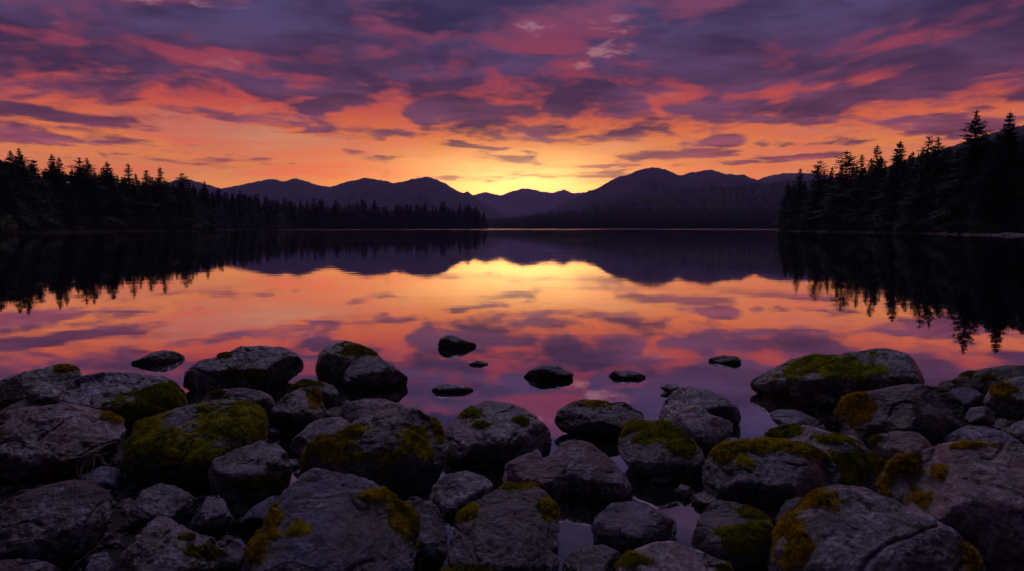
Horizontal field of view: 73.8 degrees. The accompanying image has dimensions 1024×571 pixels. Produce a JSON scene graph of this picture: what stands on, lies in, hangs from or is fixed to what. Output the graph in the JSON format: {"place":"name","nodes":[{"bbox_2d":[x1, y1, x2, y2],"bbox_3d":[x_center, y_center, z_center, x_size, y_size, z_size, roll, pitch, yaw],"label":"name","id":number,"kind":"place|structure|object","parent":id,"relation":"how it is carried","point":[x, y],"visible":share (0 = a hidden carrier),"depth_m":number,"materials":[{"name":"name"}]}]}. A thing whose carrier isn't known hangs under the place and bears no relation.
{"place":"outdoors","nodes":[
{"label":"outdoors","id":0,"kind":"place"},
{"bbox_2d":[0,228,255,233],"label":"shoreline","id":1,"kind":"structure","parent":0,"point":[89,230],"depth_m":207.54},
{"bbox_2d":[163,177,511,219],"bbox_3d":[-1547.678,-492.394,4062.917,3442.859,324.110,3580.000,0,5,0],"label":"mountain","id":2,"kind":"structure","parent":0,"point":[430,191],"depth_m":3578.86,"materials":[{"name":"stone"}]},
{"bbox_2d":[0,224,1021,570],"bbox_3d":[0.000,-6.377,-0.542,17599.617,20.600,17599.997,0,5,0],"label":"ground","id":3,"kind":"structure","parent":0,"point":[576,522],"depth_m":3.41,"materials":[{"name":"soil"}]},
{"bbox_2d":[0,214,18,233],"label":"shrub","id":4,"kind":"object","parent":3,"relation":"on","point":[9,228],"visible":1,"depth_m":150.79,"materials":[{"name":"green plant"}]},
{"bbox_2d":[0,168,34,225],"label":"conifer tree","id":5,"kind":"object","parent":3,"relation":"on","point":[12,211],"visible":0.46,"depth_m":157.97,"materials":[{"name":"green plant"}]},
{"bbox_2d":[0,162,41,232],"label":"conifer tree","id":6,"kind":"object","parent":3,"relation":"on","point":[12,200],"visible":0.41,"depth_m":159.77,"materials":[{"name":"green plant"}]},
{"bbox_2d":[6,151,36,232],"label":"conifer tree","id":7,"kind":"object","parent":3,"relation":"on","point":[12,164],"visible":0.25,"depth_m":167.02,"materials":[{"name":"green plant"}]},
{"bbox_2d":[0,398,53,411],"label":"stone","id":8,"kind":"object","parent":3,"relation":"on","point":[25,402],"visible":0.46,"depth_m":4.69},
{"bbox_2d":[0,558,62,570],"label":"boulder","id":9,"kind":"object","parent":3,"relation":"on","point":[20,564],"visible":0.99,"depth_m":2.46,"materials":[{"name":"stone"}]},
{"bbox_2d":[9,147,60,231],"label":"conifer tree","id":10,"kind":"object","parent":3,"relation":"on","point":[26,175],"visible":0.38,"depth_m":172.32,"materials":[{"name":"green plant"}]},
{"bbox_2d":[0,363,82,409],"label":"boulder","id":11,"kind":"object","parent":3,"relation":"on","point":[52,382],"visible":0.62,"depth_m":4.83,"materials":[{"name":"stone"}]},
{"bbox_2d":[27,159,58,227],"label":"conifer tree","id":12,"kind":"object","parent":3,"relation":"on","point":[33,170],"visible":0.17,"depth_m":180.36,"materials":[{"name":"green plant"}]},
{"bbox_2d":[36,176,57,231],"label":"conifer tree","id":13,"kind":"object","parent":3,"relation":"on","point":[46,207],"visible":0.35,"depth_m":180.41,"materials":[{"name":"green plant"}]},
{"bbox_2d":[43,171,68,228],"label":"conifer tree","id":14,"kind":"object","parent":3,"relation":"on","point":[54,200],"visible":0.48,"depth_m":185.36,"materials":[{"name":"green plant"}]},
{"bbox_2d":[0,479,112,567],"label":"boulder","id":15,"kind":"object","parent":3,"relation":"on","point":[61,524],"visible":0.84,"depth_m":2.62,"materials":[{"name":"stone"}]},
{"bbox_2d":[0,403,125,481],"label":"boulder","id":16,"kind":"object","parent":3,"relation":"on","point":[46,442],"visible":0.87,"depth_m":3.50,"materials":[{"name":"stone"}]},
{"bbox_2d":[40,154,86,231],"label":"conifer tree","id":17,"kind":"object","parent":3,"relation":"on","point":[53,170],"visible":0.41,"depth_m":190.80,"materials":[{"name":"green plant"}]},
{"bbox_2d":[55,157,78,227],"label":"conifer tree","id":18,"kind":"object","parent":3,"relation":"on","point":[59,165],"visible":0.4,"depth_m":193.12,"materials":[{"name":"green plant"}]},
{"bbox_2d":[67,158,105,226],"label":"conifer tree","id":19,"kind":"object","parent":3,"relation":"on","point":[82,168],"visible":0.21,"depth_m":204.98,"materials":[{"name":"green plant"}]},
{"bbox_2d":[84,552,112,570],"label":"stone","id":20,"kind":"object","parent":3,"relation":"on","point":[101,561],"visible":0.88,"depth_m":2.51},
{"bbox_2d":[79,157,122,229],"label":"conifer tree","id":21,"kind":"object","parent":3,"relation":"on","point":[97,187],"visible":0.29,"depth_m":209.53,"materials":[{"name":"green plant"}]},
{"bbox_2d":[81,466,123,490],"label":"boulder","id":22,"kind":"object","parent":3,"relation":"on","point":[103,477],"visible":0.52,"depth_m":3.31,"materials":[{"name":"stone"}]},
{"bbox_2d":[77,440,111,479],"bbox_3d":[-2.032,0.860,3.309,0.188,0.214,0.071,0,5,0],"label":"dry grass tuft","id":23,"kind":"object","parent":22,"relation":"on","point":[96,455],"visible":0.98,"depth_m":3.31,"materials":[{"name":"plant"}]},
{"bbox_2d":[97,448,122,466],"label":"stone","id":24,"kind":"object","parent":3,"relation":"on","point":[115,455],"visible":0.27,"depth_m":3.67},
{"bbox_2d":[95,168,130,230],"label":"conifer tree","id":25,"kind":"object","parent":3,"relation":"on","point":[104,181],"visible":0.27,"depth_m":220.11,"materials":[{"name":"green plant"}]},
{"bbox_2d":[58,372,187,431],"bbox_3d":[-2.514,0.811,4.493,0.751,0.461,0.632,0,5,0],"label":"boulder","id":26,"kind":"object","parent":3,"relation":"on","point":[131,398],"visible":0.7,"depth_m":4.35,"materials":[{"name":"stone"}]},
{"bbox_2d":[139,170,168,228],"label":"conifer tree","id":27,"kind":"object","parent":3,"relation":"on","point":[147,181],"visible":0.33,"depth_m":251.19,"materials":[{"name":"green plant"}]},
{"bbox_2d":[123,483,198,529],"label":"boulder","id":28,"kind":"object","parent":3,"relation":"on","point":[179,506],"visible":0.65,"depth_m":2.95,"materials":[{"name":"stone"}]},
{"bbox_2d":[107,516,220,570],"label":"boulder","id":29,"kind":"object","parent":3,"relation":"on","point":[163,543],"visible":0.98,"depth_m":2.47,"materials":[{"name":"stone"}]},
{"bbox_2d":[154,168,186,230],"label":"conifer tree","id":30,"kind":"object","parent":3,"relation":"on","point":[158,184],"visible":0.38,"depth_m":260.71,"materials":[{"name":"green plant"}]},
{"bbox_2d":[175,173,204,228],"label":"conifer tree","id":31,"kind":"object","parent":3,"relation":"on","point":[183,181],"visible":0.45,"depth_m":278.51,"materials":[{"name":"green plant"}]},
{"bbox_2d":[122,398,268,487],"bbox_3d":[-1.666,0.855,3.626,0.671,0.454,0.678,0,5,0],"label":"boulder","id":32,"kind":"object","parent":3,"relation":"on","point":[184,446],"visible":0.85,"depth_m":3.42,"materials":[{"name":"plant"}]},
{"bbox_2d":[187,494,232,540],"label":"boulder","id":33,"kind":"object","parent":3,"relation":"on","point":[213,517],"visible":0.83,"depth_m":2.89,"materials":[{"name":"stone"}]},
{"bbox_2d":[214,541,244,570],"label":"stone","id":34,"kind":"object","parent":3,"relation":"on","point":[231,558],"visible":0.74,"depth_m":2.54,"materials":[{"name":"stone"}]},
{"bbox_2d":[203,388,275,418],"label":"boulder","id":35,"kind":"object","parent":3,"relation":"on","point":[264,400],"visible":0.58,"depth_m":4.62,"materials":[{"name":"stone"}]},
{"bbox_2d":[183,345,303,392],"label":"boulder","id":36,"kind":"object","parent":3,"relation":"on","point":[260,367],"visible":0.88,"depth_m":5.46,"materials":[{"name":"stone"}]},
{"bbox_2d":[235,194,253,229],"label":"conifer tree","id":37,"kind":"object","parent":3,"relation":"on","point":[243,222],"visible":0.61,"depth_m":404.64,"materials":[{"name":"green plant"}]},
{"bbox_2d":[207,440,293,504],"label":"boulder","id":38,"kind":"object","parent":3,"relation":"on","point":[258,471],"visible":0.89,"depth_m":3.24,"materials":[{"name":"stone"}]},
{"bbox_2d":[240,496,279,531],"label":"stone","id":39,"kind":"object","parent":3,"relation":"on","point":[252,519],"visible":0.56,"depth_m":2.94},
{"bbox_2d":[269,386,325,432],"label":"boulder","id":40,"kind":"object","parent":3,"relation":"on","point":[299,410],"visible":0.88,"depth_m":4.37,"materials":[{"name":"stone"}]},
{"bbox_2d":[285,379,337,405],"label":"boulder","id":41,"kind":"object","parent":3,"relation":"on","point":[329,392],"visible":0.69,"depth_m":5.02,"materials":[{"name":"stone"}]},
{"bbox_2d":[286,417,348,460],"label":"boulder","id":42,"kind":"object","parent":3,"relation":"on","point":[306,435],"visible":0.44,"depth_m":3.86,"materials":[{"name":"stone"}]},
{"bbox_2d":[241,468,420,570],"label":"boulder","id":43,"kind":"object","parent":3,"relation":"on","point":[317,519],"visible":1,"depth_m":2.40,"materials":[{"name":"stone"}]},
{"bbox_2d":[315,340,379,383],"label":"boulder","id":44,"kind":"object","parent":3,"relation":"on","point":[334,362],"visible":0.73,"depth_m":5.75,"materials":[{"name":"stone"}]},
{"bbox_2d":[338,398,406,423],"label":"boulder","id":45,"kind":"object","parent":3,"relation":"on","point":[351,411],"visible":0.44,"depth_m":4.43,"materials":[{"name":"stone"}]},
{"bbox_2d":[300,407,448,494],"bbox_3d":[-0.697,0.890,3.490,0.739,0.487,0.534,0,5,0],"label":"boulder","id":46,"kind":"object","parent":3,"relation":"on","point":[402,450],"visible":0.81,"depth_m":3.37,"materials":[{"name":"stone"}]},
{"bbox_2d":[343,355,407,391],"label":"boulder","id":47,"kind":"object","parent":3,"relation":"on","point":[366,373],"visible":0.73,"depth_m":5.51,"materials":[{"name":"stone"}]},
{"bbox_2d":[406,496,448,570],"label":"boulder","id":48,"kind":"object","parent":3,"relation":"on","point":[432,552],"visible":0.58,"depth_m":2.57,"materials":[{"name":"stone"}]},
{"bbox_2d":[438,562,494,570],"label":"boulder","id":49,"kind":"object","parent":3,"relation":"on","point":[474,567],"visible":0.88,"depth_m":2.37,"materials":[{"name":"stone"}]},
{"bbox_2d":[445,400,551,465],"bbox_3d":[-0.086,0.884,3.959,0.631,0.358,0.611,0,5,0],"label":"boulder","id":50,"kind":"object","parent":3,"relation":"on","point":[487,431],"visible":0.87,"depth_m":3.79,"materials":[{"name":"stone"}]},
{"bbox_2d":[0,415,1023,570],"bbox_3d":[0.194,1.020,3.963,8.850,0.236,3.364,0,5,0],"label":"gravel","id":51,"kind":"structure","parent":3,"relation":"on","point":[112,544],"depth_m":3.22,"materials":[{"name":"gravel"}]},
{"bbox_2d":[562,544,621,570],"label":"boulder","id":52,"kind":"object","parent":3,"relation":"on","point":[591,557],"visible":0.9,"depth_m":2.51,"materials":[{"name":"stone"}]},
{"bbox_2d":[553,439,632,501],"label":"boulder","id":53,"kind":"object","parent":3,"relation":"on","point":[593,473],"visible":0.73,"depth_m":3.28,"materials":[{"name":"stone"}]},
{"bbox_2d":[554,399,644,437],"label":"boulder","id":54,"kind":"object","parent":3,"relation":"on","point":[596,418],"visible":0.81,"depth_m":4.28,"materials":[{"name":"stone"}]},
{"bbox_2d":[591,501,676,554],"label":"boulder","id":55,"kind":"object","parent":3,"relation":"on","point":[622,527],"visible":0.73,"depth_m":2.79,"materials":[{"name":"stone"}]},
{"bbox_2d":[618,419,705,482],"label":"boulder","id":56,"kind":"object","parent":3,"relation":"on","point":[648,449],"visible":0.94,"depth_m":3.57,"materials":[{"name":"stone"}]},
{"bbox_2d":[485,173,848,227],"bbox_3d":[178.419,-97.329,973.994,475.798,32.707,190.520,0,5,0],"label":"forest","id":57,"kind":"object","parent":3,"relation":"on","point":[734,219],"visible":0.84,"depth_m":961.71,"materials":[{"name":"plant"}]},
{"bbox_2d":[613,541,733,570],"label":"boulder","id":58,"kind":"object","parent":3,"relation":"on","point":[666,556],"visible":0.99,"depth_m":2.44,"materials":[{"name":"stone"}]},
{"bbox_2d":[659,386,740,427],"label":"boulder","id":59,"kind":"object","parent":3,"relation":"on","point":[707,400],"visible":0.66,"depth_m":4.52,"materials":[{"name":"stone"}]},
{"bbox_2d":[691,492,717,508],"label":"stone","id":60,"kind":"object","parent":3,"relation":"on","point":[703,500],"visible":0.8,"depth_m":3.18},
{"bbox_2d":[691,500,774,570],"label":"boulder","id":61,"kind":"object","parent":3,"relation":"on","point":[738,536],"visible":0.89,"depth_m":2.61,"materials":[{"name":"stone"}]},
{"bbox_2d":[702,436,840,510],"bbox_3d":[1.233,0.940,3.274,0.616,0.403,0.515,0,5,0],"label":"boulder","id":62,"kind":"object","parent":3,"relation":"on","point":[763,473],"visible":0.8,"depth_m":3.17,"materials":[{"name":"stone"}]},
{"bbox_2d":[774,497,801,523],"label":"stone","id":63,"kind":"object","parent":3,"relation":"on","point":[788,504],"visible":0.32,"depth_m":2.97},
{"bbox_2d":[782,169,807,229],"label":"conifer tree","id":64,"kind":"object","parent":3,"relation":"on","point":[799,189],"visible":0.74,"depth_m":260.81,"materials":[{"name":"green plant"}]},
{"bbox_2d":[793,160,829,228],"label":"conifer tree","id":65,"kind":"object","parent":3,"relation":"on","point":[814,191],"visible":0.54,"depth_m":233.53,"materials":[{"name":"green plant"}]},
{"bbox_2d":[763,424,886,492],"bbox_3d":[1.634,0.928,3.522,0.553,0.350,0.479,0,5,0],"label":"boulder","id":66,"kind":"object","parent":3,"relation":"on","point":[856,462],"visible":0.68,"depth_m":3.42,"materials":[{"name":"stone"}]},
{"bbox_2d":[808,151,863,229],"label":"conifer tree","id":67,"kind":"object","parent":3,"relation":"on","point":[831,212],"visible":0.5,"depth_m":210.68,"materials":[{"name":"green plant"}]},
{"bbox_2d":[750,348,924,407],"bbox_3d":[2.441,0.742,5.157,1.158,0.541,0.664,4,6,40],"label":"boulder","id":68,"kind":"object","parent":3,"relation":"on","point":[829,380],"visible":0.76,"depth_m":4.99,"materials":[{"name":"stone"}]},
{"bbox_2d":[831,155,867,231],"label":"conifer tree","id":69,"kind":"object","parent":3,"relation":"on","point":[848,193],"visible":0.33,"depth_m":201.03,"materials":[{"name":"green plant"}]},
{"bbox_2d":[841,145,890,231],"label":"conifer tree","id":70,"kind":"object","parent":3,"relation":"on","point":[860,213],"visible":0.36,"depth_m":191.38,"materials":[{"name":"green plant"}]},
{"bbox_2d":[767,484,985,570],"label":"boulder","id":71,"kind":"object","parent":3,"relation":"on","point":[839,527],"visible":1,"depth_m":2.33,"materials":[{"name":"stone"}]},
{"bbox_2d":[863,140,907,232],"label":"conifer tree","id":72,"kind":"object","parent":3,"relation":"on","point":[898,162],"visible":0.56,"depth_m":175.30,"materials":[{"name":"green plant"}]},
{"bbox_2d":[833,384,964,443],"bbox_3d":[2.438,0.852,4.346,0.612,0.445,0.723,-5,7,-45],"label":"boulder","id":73,"kind":"object","parent":3,"relation":"on","point":[934,414],"visible":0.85,"depth_m":4.21,"materials":[{"name":"stone"}]},
{"bbox_2d":[867,431,932,460],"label":"boulder","id":74,"kind":"object","parent":3,"relation":"on","point":[886,446],"visible":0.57,"depth_m":3.78,"materials":[{"name":"stone"}]},
{"bbox_2d":[787,230,1023,235],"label":"gravel","id":75,"kind":"structure","parent":3,"relation":"on","point":[1002,233],"depth_m":133.50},
{"bbox_2d":[893,152,918,217],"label":"conifer tree","id":76,"kind":"object","parent":3,"relation":"on","point":[908,181],"visible":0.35,"depth_m":164.92,"materials":[{"name":"green plant"}]},
{"bbox_2d":[894,157,932,232],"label":"conifer tree","id":77,"kind":"object","parent":3,"relation":"on","point":[916,201],"visible":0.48,"depth_m":153.39,"materials":[{"name":"green plant"}]},
{"bbox_2d":[903,137,942,226],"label":"conifer tree","id":78,"kind":"object","parent":3,"relation":"on","point":[926,151],"visible":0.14,"depth_m":156.21,"materials":[{"name":"green plant"}]},
{"bbox_2d":[912,159,942,233],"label":"conifer tree","id":79,"kind":"object","parent":3,"relation":"on","point":[927,196],"visible":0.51,"depth_m":148.10,"materials":[{"name":"green plant"}]},
{"bbox_2d":[902,136,953,228],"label":"conifer tree","id":80,"kind":"object","parent":3,"relation":"on","point":[935,153],"visible":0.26,"depth_m":151.28,"materials":[{"name":"green plant"}]},
{"bbox_2d":[912,149,950,229],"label":"conifer tree","id":81,"kind":"object","parent":3,"relation":"on","point":[944,166],"visible":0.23,"depth_m":147.04,"materials":[{"name":"green plant"}]},
{"bbox_2d":[925,163,954,232],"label":"conifer tree","id":82,"kind":"object","parent":3,"relation":"on","point":[942,219],"visible":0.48,"depth_m":141.84,"materials":[{"name":"green plant"}]},
{"bbox_2d":[875,439,1023,570],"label":"boulder","id":83,"kind":"object","parent":3,"relation":"on","point":[969,491],"visible":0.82,"depth_m":2.67,"materials":[{"name":"stone"}]},
{"bbox_2d":[940,178,968,232],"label":"conifer tree","id":84,"kind":"object","parent":3,"relation":"on","point":[960,190],"visible":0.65,"depth_m":134.00,"materials":[{"name":"green plant"}]},
{"bbox_2d":[924,109,993,231],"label":"conifer tree","id":85,"kind":"object","parent":3,"relation":"on","point":[970,159],"visible":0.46,"depth_m":133.65,"materials":[{"name":"green plant"}]},
{"bbox_2d":[948,167,986,233],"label":"conifer tree","id":86,"kind":"object","parent":3,"relation":"on","point":[966,199],"visible":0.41,"depth_m":129.23,"materials":[{"name":"green plant"}]},
{"bbox_2d":[950,387,984,410],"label":"stone","id":87,"kind":"object","parent":3,"relation":"on","point":[969,397],"visible":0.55,"depth_m":4.88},
{"bbox_2d":[965,406,994,424],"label":"stone","id":88,"kind":"object","parent":3,"relation":"on","point":[982,415],"visible":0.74,"depth_m":4.45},
{"bbox_2d":[939,426,1021,443],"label":"boulder","id":89,"kind":"object","parent":3,"relation":"on","point":[982,433],"visible":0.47,"depth_m":3.94,"materials":[{"name":"stone"}]},
{"bbox_2d":[938,365,1023,395],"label":"boulder","id":90,"kind":"object","parent":3,"relation":"on","point":[981,381],"visible":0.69,"depth_m":5.29,"materials":[{"name":"stone"}]},
{"bbox_2d":[961,111,1023,231],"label":"conifer tree","id":91,"kind":"object","parent":3,"relation":"on","point":[1009,130],"visible":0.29,"depth_m":124.87,"materials":[{"name":"green plant"}]},
{"bbox_2d":[966,135,1022,218],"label":"conifer tree","id":92,"kind":"object","parent":3,"relation":"on","point":[1005,168],"visible":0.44,"depth_m":123.78,"materials":[{"name":"green plant"}]},
{"bbox_2d":[983,377,1023,418],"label":"boulder","id":93,"kind":"object","parent":3,"relation":"on","point":[1004,398],"visible":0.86,"depth_m":4.66,"materials":[{"name":"stone"}]},
{"bbox_2d":[1007,420,1023,442],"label":"stone","id":94,"kind":"object","parent":3,"relation":"on","point":[1015,430],"visible":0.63,"depth_m":4.05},
{"bbox_2d":[0,229,1023,527],"bbox_3d":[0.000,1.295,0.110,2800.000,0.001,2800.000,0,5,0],"label":"lake water","id":95,"kind":"structure","parent":0,"point":[592,309],"depth_m":11.29,"materials":[{"name":"liquid"}]},
{"bbox_2d":[131,350,184,363],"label":"stone","id":96,"kind":"object","parent":95,"relation":"on","point":[163,356],"visible":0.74,"depth_m":6.56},
{"bbox_2d":[432,384,473,392],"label":"stone","id":97,"kind":"object","parent":95,"relation":"in","point":[445,388],"visible":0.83,"depth_m":5.41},
{"bbox_2d":[438,335,475,348],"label":"stone","id":98,"kind":"object","parent":95,"relation":"in","point":[451,341],"visible":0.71,"depth_m":7.38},
{"bbox_2d":[429,470,492,523],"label":"boulder","id":99,"kind":"object","parent":95,"relation":"on","point":[451,494],"visible":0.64,"depth_m":3.16,"materials":[{"name":"stone"}]},
{"bbox_2d":[448,481,560,570],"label":"boulder","id":100,"kind":"object","parent":95,"relation":"on","point":[510,526],"visible":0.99,"depth_m":2.53,"materials":[{"name":"stone"}]},
{"bbox_2d":[502,450,569,500],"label":"boulder","id":101,"kind":"object","parent":95,"relation":"on","point":[547,474],"visible":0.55,"depth_m":3.32,"materials":[{"name":"stone"}]},
{"bbox_2d":[524,365,573,379],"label":"stone","id":102,"kind":"object","parent":95,"relation":"in","point":[547,372],"visible":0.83,"depth_m":5.86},
{"bbox_2d":[609,371,645,378],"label":"stone","id":103,"kind":"object","parent":95,"relation":"in","point":[626,374],"visible":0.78,"depth_m":5.91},
{"bbox_2d":[671,405,732,450],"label":"boulder","id":104,"kind":"object","parent":95,"relation":"on","point":[703,428],"visible":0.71,"depth_m":4.06,"materials":[{"name":"stone"}]},
{"bbox_2d":[770,409,826,430],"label":"stone","id":105,"kind":"object","parent":95,"relation":"on","point":[781,416],"visible":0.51,"depth_m":4.36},
{"bbox_2d":[0,0,1023,194],"label":"sky","id":106,"kind":"structure","parent":0,"point":[500,97],"materials":[{"name":"purple"}]},
{"bbox_2d":[474,188,590,219],"bbox_3d":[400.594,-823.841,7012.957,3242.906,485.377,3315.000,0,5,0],"label":"mountain","id":107,"kind":"structure","parent":0,"point":[520,202],"depth_m":7543.12,"materials":[{"name":"rock"}]},
{"bbox_2d":[539,167,762,215],"bbox_3d":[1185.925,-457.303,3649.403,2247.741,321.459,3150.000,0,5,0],"label":"mountain","id":108,"kind":"structure","parent":0,"point":[645,182],"depth_m":3139.94,"materials":[{"name":"stone"}]},
{"bbox_2d":[519,179,834,226],"bbox_3d":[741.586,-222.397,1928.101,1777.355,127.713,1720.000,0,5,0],"label":"hill","id":109,"kind":"structure","parent":0,"point":[739,195],"depth_m":1494.90,"materials":[{"name":"black"}]},
{"bbox_2d":[758,172,833,183],"bbox_3d":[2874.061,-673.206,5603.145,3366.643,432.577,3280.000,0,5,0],"label":"mountain","id":110,"kind":"structure","parent":0,"point":[789,176],"depth_m":5069.41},
{"bbox_2d":[850,125,1023,181],"bbox_3d":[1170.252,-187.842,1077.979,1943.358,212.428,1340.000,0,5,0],"label":"hill","id":111,"kind":"structure","parent":0,"point":[1020,129],"depth_m":1012.13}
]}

